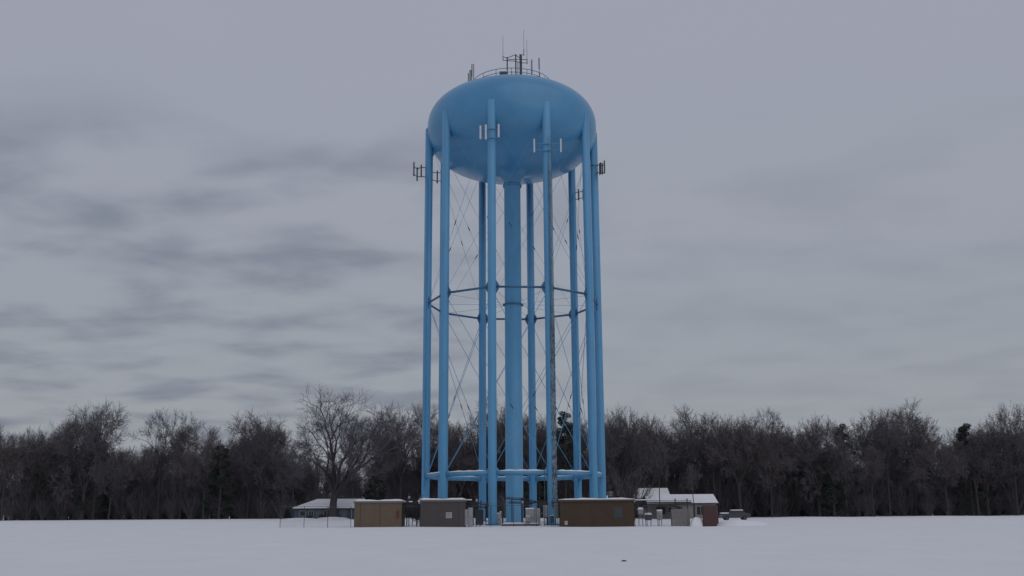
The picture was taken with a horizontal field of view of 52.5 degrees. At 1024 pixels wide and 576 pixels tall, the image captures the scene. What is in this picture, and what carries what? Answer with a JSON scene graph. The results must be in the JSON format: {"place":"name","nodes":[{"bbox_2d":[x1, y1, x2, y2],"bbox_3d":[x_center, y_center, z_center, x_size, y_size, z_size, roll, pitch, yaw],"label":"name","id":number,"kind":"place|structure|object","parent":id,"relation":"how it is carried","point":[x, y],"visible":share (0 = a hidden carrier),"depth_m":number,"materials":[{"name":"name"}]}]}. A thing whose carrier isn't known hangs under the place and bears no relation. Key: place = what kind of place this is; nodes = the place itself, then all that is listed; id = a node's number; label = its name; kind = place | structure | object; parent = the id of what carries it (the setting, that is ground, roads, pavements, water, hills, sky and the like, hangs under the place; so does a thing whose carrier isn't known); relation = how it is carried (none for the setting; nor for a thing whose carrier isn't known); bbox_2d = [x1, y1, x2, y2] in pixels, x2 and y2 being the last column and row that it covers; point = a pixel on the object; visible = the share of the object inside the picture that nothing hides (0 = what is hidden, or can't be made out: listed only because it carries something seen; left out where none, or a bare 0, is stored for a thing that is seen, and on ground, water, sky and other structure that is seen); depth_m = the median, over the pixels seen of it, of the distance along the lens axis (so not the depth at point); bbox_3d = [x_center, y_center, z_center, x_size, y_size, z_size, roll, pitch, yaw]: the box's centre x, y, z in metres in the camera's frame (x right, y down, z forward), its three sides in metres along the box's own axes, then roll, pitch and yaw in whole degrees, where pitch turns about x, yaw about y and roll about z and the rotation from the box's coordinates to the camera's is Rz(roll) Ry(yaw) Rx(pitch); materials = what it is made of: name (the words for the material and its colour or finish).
{"place":"outdoors","nodes":[
{"label":"outdoors","id":0,"kind":"place"},
{"bbox_2d":[0,515,1023,575],"bbox_3d":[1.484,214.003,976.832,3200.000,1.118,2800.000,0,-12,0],"label":"snowy ground","id":1,"kind":"structure","parent":0,"point":[966,545],"depth_m":44.62,"materials":[{"name":"snow"}]},
{"bbox_2d":[0,432,31,520],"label":"bare tree","id":2,"kind":"object","parent":1,"relation":"on","point":[16,449],"visible":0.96,"depth_m":206.07,"materials":[{"name":"brown plant"}]},
{"bbox_2d":[5,425,53,502],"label":"bare tree","id":3,"kind":"object","parent":1,"relation":"on","point":[29,442],"visible":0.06,"depth_m":232.38,"materials":[{"name":"brown plant"}]},
{"bbox_2d":[0,431,85,519],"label":"bare tree","id":4,"kind":"object","parent":1,"relation":"on","point":[29,466],"visible":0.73,"depth_m":211.70,"materials":[{"name":"brown plant"}]},
{"bbox_2d":[24,418,81,519],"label":"bare tree","id":5,"kind":"object","parent":1,"relation":"on","point":[52,459],"visible":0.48,"depth_m":210.92,"materials":[{"name":"brown plant"}]},
{"bbox_2d":[42,441,94,519],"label":"bare tree","id":6,"kind":"object","parent":1,"relation":"on","point":[72,477],"visible":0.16,"depth_m":223.39,"materials":[{"name":"brown plant"}]},
{"bbox_2d":[44,401,130,519],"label":"bare tree","id":7,"kind":"object","parent":1,"relation":"on","point":[82,433],"visible":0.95,"depth_m":206.73,"materials":[{"name":"brown plant"}]},
{"bbox_2d":[71,432,114,519],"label":"pine tree","id":8,"kind":"object","parent":1,"relation":"on","point":[104,505],"visible":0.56,"depth_m":208.23,"materials":[{"name":"green plant"}]},
{"bbox_2d":[89,451,134,519],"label":"bare tree","id":9,"kind":"object","parent":1,"relation":"on","point":[112,478],"visible":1,"depth_m":203.50,"materials":[{"name":"brown plant"}]},
{"bbox_2d":[91,446,141,519],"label":"bare tree","id":10,"kind":"object","parent":1,"relation":"on","point":[120,459],"visible":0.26,"depth_m":221.21,"materials":[{"name":"brown plant"}]},
{"bbox_2d":[114,467,156,519],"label":"bare tree","id":11,"kind":"object","parent":1,"relation":"on","point":[135,483],"visible":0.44,"depth_m":220.55,"materials":[{"name":"brown plant"}]},
{"bbox_2d":[125,446,160,519],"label":"bare tree","id":12,"kind":"object","parent":1,"relation":"on","point":[140,467],"visible":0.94,"depth_m":209.06,"materials":[{"name":"brown plant"}]},
{"bbox_2d":[136,441,177,509],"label":"bare tree","id":13,"kind":"object","parent":1,"relation":"on","point":[157,471],"visible":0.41,"depth_m":218.86,"materials":[{"name":"brown plant"}]},
{"bbox_2d":[123,409,194,519],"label":"bare tree","id":14,"kind":"object","parent":1,"relation":"on","point":[159,435],"visible":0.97,"depth_m":212.38,"materials":[{"name":"brown plant"}]},
{"bbox_2d":[162,443,194,518],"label":"bare tree","id":15,"kind":"object","parent":1,"relation":"on","point":[182,464],"visible":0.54,"depth_m":210.43,"materials":[{"name":"plant"}]},
{"bbox_2d":[161,412,205,518],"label":"bare tree","id":16,"kind":"object","parent":1,"relation":"on","point":[183,443],"visible":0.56,"depth_m":219.35,"materials":[{"name":"plant"}]},
{"bbox_2d":[168,433,239,518],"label":"bare tree","id":17,"kind":"object","parent":1,"relation":"on","point":[194,460],"visible":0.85,"depth_m":205.78,"materials":[{"name":"plant"}]},
{"bbox_2d":[191,425,236,464],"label":"bare tree","id":18,"kind":"object","parent":1,"relation":"on","point":[210,433],"visible":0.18,"depth_m":235.88,"materials":[{"name":"plant"}]},
{"bbox_2d":[202,445,233,518],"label":"pine tree","id":19,"kind":"object","parent":1,"relation":"on","point":[213,486],"visible":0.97,"depth_m":205.25,"materials":[{"name":"green plant"}]},
{"bbox_2d":[224,447,248,518],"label":"bare tree","id":20,"kind":"object","parent":1,"relation":"on","point":[233,462],"visible":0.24,"depth_m":222.85,"materials":[{"name":"plant"}]},
{"bbox_2d":[227,445,264,518],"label":"bare tree","id":21,"kind":"object","parent":1,"relation":"on","point":[244,474],"visible":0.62,"depth_m":208.67,"materials":[{"name":"plant"}]},
{"bbox_2d":[231,419,289,488],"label":"bare tree","id":22,"kind":"object","parent":1,"relation":"on","point":[244,448],"visible":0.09,"depth_m":236.61,"materials":[{"name":"plant"}]},
{"bbox_2d":[225,408,305,518],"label":"bare tree","id":23,"kind":"object","parent":1,"relation":"on","point":[253,451],"visible":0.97,"depth_m":208.06,"materials":[{"name":"brown plant"}]},
{"bbox_2d":[266,460,307,517],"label":"bare tree","id":24,"kind":"object","parent":1,"relation":"on","point":[289,466],"visible":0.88,"depth_m":201.20,"materials":[{"name":"plant"}]},
{"bbox_2d":[264,447,321,496],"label":"bare tree","id":25,"kind":"object","parent":1,"relation":"on","point":[296,491],"visible":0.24,"depth_m":222.94,"materials":[{"name":"plant"}]},
{"bbox_2d":[279,460,319,503],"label":"bare tree","id":26,"kind":"object","parent":1,"relation":"on","point":[308,481],"visible":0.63,"depth_m":222.50,"materials":[{"name":"plant"}]},
{"bbox_2d":[280,503,351,527],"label":"chain link fence","id":27,"kind":"object","parent":1,"relation":"on","point":[316,514],"visible":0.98,"depth_m":116.96,"materials":[{"name":"metal"}]},
{"bbox_2d":[314,465,336,497],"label":"bare tree","id":28,"kind":"object","parent":1,"relation":"on","point":[325,483],"visible":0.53,"depth_m":224.48,"materials":[{"name":"plant"}]},
{"bbox_2d":[292,499,364,518],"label":"blue house","id":29,"kind":"structure","parent":1,"relation":"on","point":[314,511],"depth_m":185.77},
{"bbox_2d":[331,468,365,498],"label":"bare tree","id":30,"kind":"object","parent":1,"relation":"on","point":[344,485],"visible":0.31,"depth_m":231.63,"materials":[{"name":"plant"}]},
{"bbox_2d":[272,384,436,516],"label":"bare tree","id":31,"kind":"object","parent":1,"relation":"on","point":[350,452],"visible":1,"depth_m":185.44,"materials":[{"name":"brown plant"}]},
{"bbox_2d":[345,473,365,497],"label":"bare tree","id":32,"kind":"object","parent":1,"relation":"on","point":[352,482],"visible":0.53,"depth_m":224.01,"materials":[{"name":"brown plant"}]},
{"bbox_2d":[358,462,386,499],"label":"pine tree","id":33,"kind":"object","parent":1,"relation":"on","point":[382,495],"visible":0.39,"depth_m":201.76,"materials":[{"name":"green plant"}]},
{"bbox_2d":[353,499,404,526],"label":"equipment shed","id":34,"kind":"structure","parent":1,"relation":"on","point":[380,513],"depth_m":119.27,"materials":[{"name":"brown"}]},
{"bbox_2d":[355,429,402,494],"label":"bare tree","id":35,"kind":"object","parent":1,"relation":"on","point":[385,456],"visible":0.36,"depth_m":204.55,"materials":[{"name":"brown plant"}]},
{"bbox_2d":[355,402,437,498],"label":"bare tree","id":36,"kind":"object","parent":1,"relation":"on","point":[411,457],"visible":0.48,"depth_m":207.83,"materials":[{"name":"brown plant"}]},
{"bbox_2d":[372,440,432,496],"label":"bare tree","id":37,"kind":"object","parent":1,"relation":"on","point":[409,465],"visible":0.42,"depth_m":219.09,"materials":[{"name":"brown plant"}]},
{"bbox_2d":[387,405,455,463],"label":"bare tree","id":38,"kind":"object","parent":1,"relation":"on","point":[433,435],"visible":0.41,"depth_m":211.19,"materials":[{"name":"brown plant"}]},
{"bbox_2d":[412,424,461,471],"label":"bare tree","id":39,"kind":"object","parent":1,"relation":"on","point":[433,452],"visible":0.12,"depth_m":219.25,"materials":[{"name":"brown plant"}]},
{"bbox_2d":[418,498,467,526],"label":"equipment shed","id":40,"kind":"structure","parent":1,"relation":"on","point":[447,512],"depth_m":119.28,"materials":[{"name":"grey"}]},
{"bbox_2d":[430,423,487,497],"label":"bare tree","id":41,"kind":"object","parent":1,"relation":"on","point":[467,460],"visible":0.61,"depth_m":213.95,"materials":[{"name":"brown plant"}]},
{"bbox_2d":[453,449,478,509],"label":"pine tree","id":42,"kind":"object","parent":1,"relation":"on","point":[463,491],"visible":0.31,"depth_m":217.79,"materials":[{"name":"green plant"}]},
{"bbox_2d":[468,508,472,526],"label":"utility cabinet","id":43,"kind":"object","parent":1,"relation":"on","point":[470,517],"visible":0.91,"depth_m":120.08,"materials":[{"name":"metal"}]},
{"bbox_2d":[461,398,504,465],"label":"bare tree","id":44,"kind":"object","parent":1,"relation":"on","point":[499,431],"visible":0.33,"depth_m":214.51,"materials":[{"name":"brown plant"}]},
{"bbox_2d":[486,403,523,517],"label":"bare tree","id":45,"kind":"object","parent":1,"relation":"on","point":[504,462],"visible":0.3,"depth_m":217.03,"materials":[{"name":"brown plant"}]},
{"bbox_2d":[413,30,605,525],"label":"water tower","id":46,"kind":"structure","parent":1,"relation":"on","point":[511,133],"depth_m":140.04,"materials":[{"name":"metal"}]},
{"bbox_2d":[0,445,1023,520],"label":"undergrowth","id":47,"kind":"object","parent":1,"relation":"on","point":[755,498],"visible":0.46,"depth_m":214.86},
{"bbox_2d":[468,502,558,526],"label":"chain link fence","id":48,"kind":"object","parent":1,"relation":"on","point":[529,505],"visible":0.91,"depth_m":121.54,"materials":[{"name":"metal"}]},
{"bbox_2d":[498,496,545,522],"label":"cable bridge","id":49,"kind":"structure","parent":1,"relation":"on","point":[525,499],"depth_m":128.85,"materials":[{"name":"metal"}]},
{"bbox_2d":[504,413,546,506],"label":"bare tree","id":50,"kind":"object","parent":1,"relation":"on","point":[527,428],"visible":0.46,"depth_m":212.92,"materials":[{"name":"brown plant"}]},
{"bbox_2d":[523,459,546,517],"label":"pine tree","id":51,"kind":"object","parent":1,"relation":"on","point":[540,492],"visible":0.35,"depth_m":203.94,"materials":[{"name":"green plant"}]},
{"bbox_2d":[523,412,572,517],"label":"bare tree","id":52,"kind":"object","parent":1,"relation":"on","point":[543,454],"visible":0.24,"depth_m":214.04,"materials":[{"name":"brown plant"}]},
{"bbox_2d":[542,411,582,498],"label":"pine tree","id":53,"kind":"object","parent":1,"relation":"on","point":[564,437],"visible":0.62,"depth_m":207.70,"materials":[{"name":"green plant"}]},
{"bbox_2d":[557,417,588,465],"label":"bare tree","id":54,"kind":"object","parent":1,"relation":"on","point":[582,445],"visible":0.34,"depth_m":217.04,"materials":[{"name":"brown plant"}]},
{"bbox_2d":[557,436,588,482],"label":"bare tree","id":55,"kind":"object","parent":1,"relation":"on","point":[585,467],"visible":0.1,"depth_m":220.93,"materials":[{"name":"brown plant"}]},
{"bbox_2d":[558,496,634,526],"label":"equipment shed","id":56,"kind":"structure","parent":1,"relation":"on","point":[598,512],"depth_m":119.23,"materials":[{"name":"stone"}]},
{"bbox_2d":[612,504,623,526],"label":"door","id":57,"kind":"structure","parent":56,"relation":"in","point":[616,522],"depth_m":119.04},
{"bbox_2d":[581,404,654,497],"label":"bare tree","id":58,"kind":"object","parent":1,"relation":"on","point":[615,432],"visible":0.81,"depth_m":203.82,"materials":[{"name":"brown plant"}]},
{"bbox_2d":[610,471,655,518],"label":"multi stemmed shrub","id":59,"kind":"object","parent":1,"relation":"on","point":[632,491],"visible":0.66,"depth_m":183.51,"materials":[{"name":"brown plant"}]},
{"bbox_2d":[605,430,671,487],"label":"bare tree","id":60,"kind":"object","parent":1,"relation":"on","point":[646,468],"visible":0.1,"depth_m":220.47,"materials":[{"name":"brown plant"}]},
{"bbox_2d":[606,413,674,487],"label":"bare tree","id":61,"kind":"object","parent":1,"relation":"on","point":[653,436],"visible":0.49,"depth_m":209.09,"materials":[{"name":"brown plant"}]},
{"bbox_2d":[633,488,669,517],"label":"house","id":62,"kind":"structure","parent":1,"relation":"on","point":[663,491],"depth_m":203.45,"materials":[{"name":"grey"}]},
{"bbox_2d":[642,440,675,509],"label":"bare tree","id":63,"kind":"object","parent":1,"relation":"on","point":[658,459],"visible":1,"depth_m":180.83,"materials":[{"name":"brown plant"}]},
{"bbox_2d":[634,499,691,512],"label":"cable bridge","id":64,"kind":"structure","parent":1,"relation":"on","point":[675,500],"depth_m":121.14,"materials":[{"name":"metal"}]},
{"bbox_2d":[643,416,687,487],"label":"bare tree","id":65,"kind":"object","parent":1,"relation":"on","point":[673,441],"visible":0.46,"depth_m":212.96,"materials":[{"name":"brown plant"}]},
{"bbox_2d":[654,441,679,483],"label":"bare tree","id":66,"kind":"object","parent":1,"relation":"on","point":[670,462],"visible":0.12,"depth_m":225.88,"materials":[{"name":"brown plant"}]},
{"bbox_2d":[641,494,718,518],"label":"beige house","id":67,"kind":"structure","parent":1,"relation":"on","point":[700,500],"depth_m":181.04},
{"bbox_2d":[671,509,689,525],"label":"board enclosure","id":68,"kind":"object","parent":1,"relation":"on","point":[680,519],"visible":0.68,"depth_m":120.55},
{"bbox_2d":[660,423,705,492],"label":"bare tree","id":69,"kind":"object","parent":1,"relation":"on","point":[676,464],"visible":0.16,"depth_m":235.45,"materials":[{"name":"brown plant"}]},
{"bbox_2d":[662,402,709,493],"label":"bare tree","id":70,"kind":"object","parent":1,"relation":"on","point":[687,420],"visible":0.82,"depth_m":211.28,"materials":[{"name":"brown plant"}]},
{"bbox_2d":[680,463,703,517],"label":"bare tree","id":71,"kind":"object","parent":1,"relation":"on","point":[692,478],"visible":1,"depth_m":179.43,"materials":[{"name":"brown plant"}]},
{"bbox_2d":[671,420,717,493],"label":"bare tree","id":72,"kind":"object","parent":1,"relation":"on","point":[692,460],"visible":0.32,"depth_m":223.61,"materials":[{"name":"brown plant"}]},
{"bbox_2d":[690,517,702,526],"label":"snow pile","id":73,"kind":"object","parent":1,"relation":"on","point":[696,521],"visible":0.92,"depth_m":118.78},
{"bbox_2d":[702,505,718,526],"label":"board fence","id":74,"kind":"object","parent":1,"relation":"on","point":[710,515],"visible":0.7,"depth_m":119.92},
{"bbox_2d":[684,410,738,505],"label":"bare tree","id":75,"kind":"object","parent":1,"relation":"on","point":[705,421],"visible":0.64,"depth_m":208.55,"materials":[{"name":"brown plant"}]},
{"bbox_2d":[699,432,752,495],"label":"bare tree","id":76,"kind":"object","parent":1,"relation":"on","point":[718,470],"visible":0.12,"depth_m":221.66,"materials":[{"name":"brown plant"}]},
{"bbox_2d":[703,426,766,501],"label":"bare tree","id":77,"kind":"object","parent":1,"relation":"on","point":[739,464],"visible":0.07,"depth_m":223.58,"materials":[{"name":"brown plant"}]},
{"bbox_2d":[719,510,750,519],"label":"parked car","id":78,"kind":"object","parent":1,"relation":"on","point":[742,514],"visible":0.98,"depth_m":160.28,"materials":[{"name":"paint"}]},
{"bbox_2d":[700,411,776,509],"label":"bare tree","id":79,"kind":"object","parent":1,"relation":"on","point":[729,452],"visible":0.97,"depth_m":204.88,"materials":[{"name":"brown plant"}]},
{"bbox_2d":[717,520,767,525],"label":"snow pile","id":80,"kind":"object","parent":1,"relation":"on","point":[737,523],"visible":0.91,"depth_m":121.84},
{"bbox_2d":[739,426,798,516],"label":"bare tree","id":81,"kind":"object","parent":1,"relation":"on","point":[778,461],"visible":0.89,"depth_m":205.51,"materials":[{"name":"brown plant"}]},
{"bbox_2d":[738,408,801,516],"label":"bare tree","id":82,"kind":"object","parent":1,"relation":"on","point":[791,433],"visible":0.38,"depth_m":212.51,"materials":[{"name":"brown plant"}]},
{"bbox_2d":[780,437,824,513],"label":"bare tree","id":83,"kind":"object","parent":1,"relation":"on","point":[791,476],"visible":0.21,"depth_m":218.27,"materials":[{"name":"brown plant"}]},
{"bbox_2d":[779,412,853,516],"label":"bare tree","id":84,"kind":"object","parent":1,"relation":"on","point":[814,439],"visible":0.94,"depth_m":205.70,"materials":[{"name":"brown plant"}]},
{"bbox_2d":[816,452,853,516],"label":"pine tree","id":85,"kind":"object","parent":1,"relation":"on","point":[829,490],"visible":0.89,"depth_m":204.68,"materials":[{"name":"green plant"}]},
{"bbox_2d":[811,419,859,514],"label":"bare tree","id":86,"kind":"object","parent":1,"relation":"on","point":[847,432],"visible":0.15,"depth_m":222.99,"materials":[{"name":"brown plant"}]},
{"bbox_2d":[817,443,866,516],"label":"bare tree","id":87,"kind":"object","parent":1,"relation":"on","point":[849,468],"visible":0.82,"depth_m":205.14,"materials":[{"name":"brown plant"}]},
{"bbox_2d":[832,424,863,508],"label":"pine tree","id":88,"kind":"object","parent":1,"relation":"on","point":[849,445],"visible":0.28,"depth_m":219.21,"materials":[{"name":"green plant"}]},
{"bbox_2d":[855,443,886,516],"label":"bare tree","id":89,"kind":"object","parent":1,"relation":"on","point":[874,468],"visible":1,"depth_m":205.57,"materials":[{"name":"brown plant"}]},
{"bbox_2d":[837,409,910,512],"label":"bare tree","id":90,"kind":"object","parent":1,"relation":"on","point":[860,437],"visible":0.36,"depth_m":234.47,"materials":[{"name":"brown plant"}]},
{"bbox_2d":[863,459,890,515],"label":"bare tree","id":91,"kind":"object","parent":1,"relation":"on","point":[877,480],"visible":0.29,"depth_m":219.53,"materials":[{"name":"brown plant"}]},
{"bbox_2d":[856,408,917,515],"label":"bare tree","id":92,"kind":"object","parent":1,"relation":"on","point":[880,431],"visible":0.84,"depth_m":209.55,"materials":[{"name":"brown plant"}]},
{"bbox_2d":[870,450,908,515],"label":"bare tree","id":93,"kind":"object","parent":1,"relation":"on","point":[896,471],"visible":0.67,"depth_m":222.91,"materials":[{"name":"brown plant"}]},
{"bbox_2d":[858,425,926,515],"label":"bare tree","id":94,"kind":"object","parent":1,"relation":"on","point":[886,456],"visible":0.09,"depth_m":235.35,"materials":[{"name":"brown plant"}]},
{"bbox_2d":[876,415,950,508],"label":"bare tree","id":95,"kind":"object","parent":1,"relation":"on","point":[938,439],"visible":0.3,"depth_m":224.04,"materials":[{"name":"brown plant"}]},
{"bbox_2d":[891,397,940,515],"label":"bare tree","id":96,"kind":"object","parent":1,"relation":"on","point":[907,425],"visible":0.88,"depth_m":212.73,"materials":[{"name":"brown plant"}]},
{"bbox_2d":[905,442,967,515],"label":"bare tree","id":97,"kind":"object","parent":1,"relation":"on","point":[944,458],"visible":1,"depth_m":204.32,"materials":[{"name":"brown plant"}]},
{"bbox_2d":[936,431,999,515],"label":"bare tree","id":98,"kind":"object","parent":1,"relation":"on","point":[955,446],"visible":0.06,"depth_m":219.78,"materials":[{"name":"brown plant"}]},
{"bbox_2d":[950,423,991,515],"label":"pine tree","id":99,"kind":"object","parent":1,"relation":"on","point":[962,430],"visible":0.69,"depth_m":208.94,"materials":[{"name":"green plant"}]},
{"bbox_2d":[955,433,1008,515],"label":"bare tree","id":100,"kind":"object","parent":1,"relation":"on","point":[985,463],"visible":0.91,"depth_m":206.00,"materials":[{"name":"brown plant"}]},
{"bbox_2d":[944,420,1023,515],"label":"bare tree","id":101,"kind":"object","parent":1,"relation":"on","point":[998,466],"visible":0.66,"depth_m":208.36,"materials":[{"name":"brown plant"}]},
{"bbox_2d":[954,421,1023,514],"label":"bare tree","id":102,"kind":"object","parent":1,"relation":"on","point":[973,430],"visible":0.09,"depth_m":221.98,"materials":[{"name":"brown plant"}]},
{"bbox_2d":[975,401,1023,514],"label":"bare tree","id":103,"kind":"object","parent":1,"relation":"on","point":[1019,439],"visible":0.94,"depth_m":207.52,"materials":[{"name":"brown plant"}]},
{"bbox_2d":[0,0,1023,517],"label":"sky","id":104,"kind":"structure","parent":0,"point":[212,210],"materials":[{"name":"grey"}]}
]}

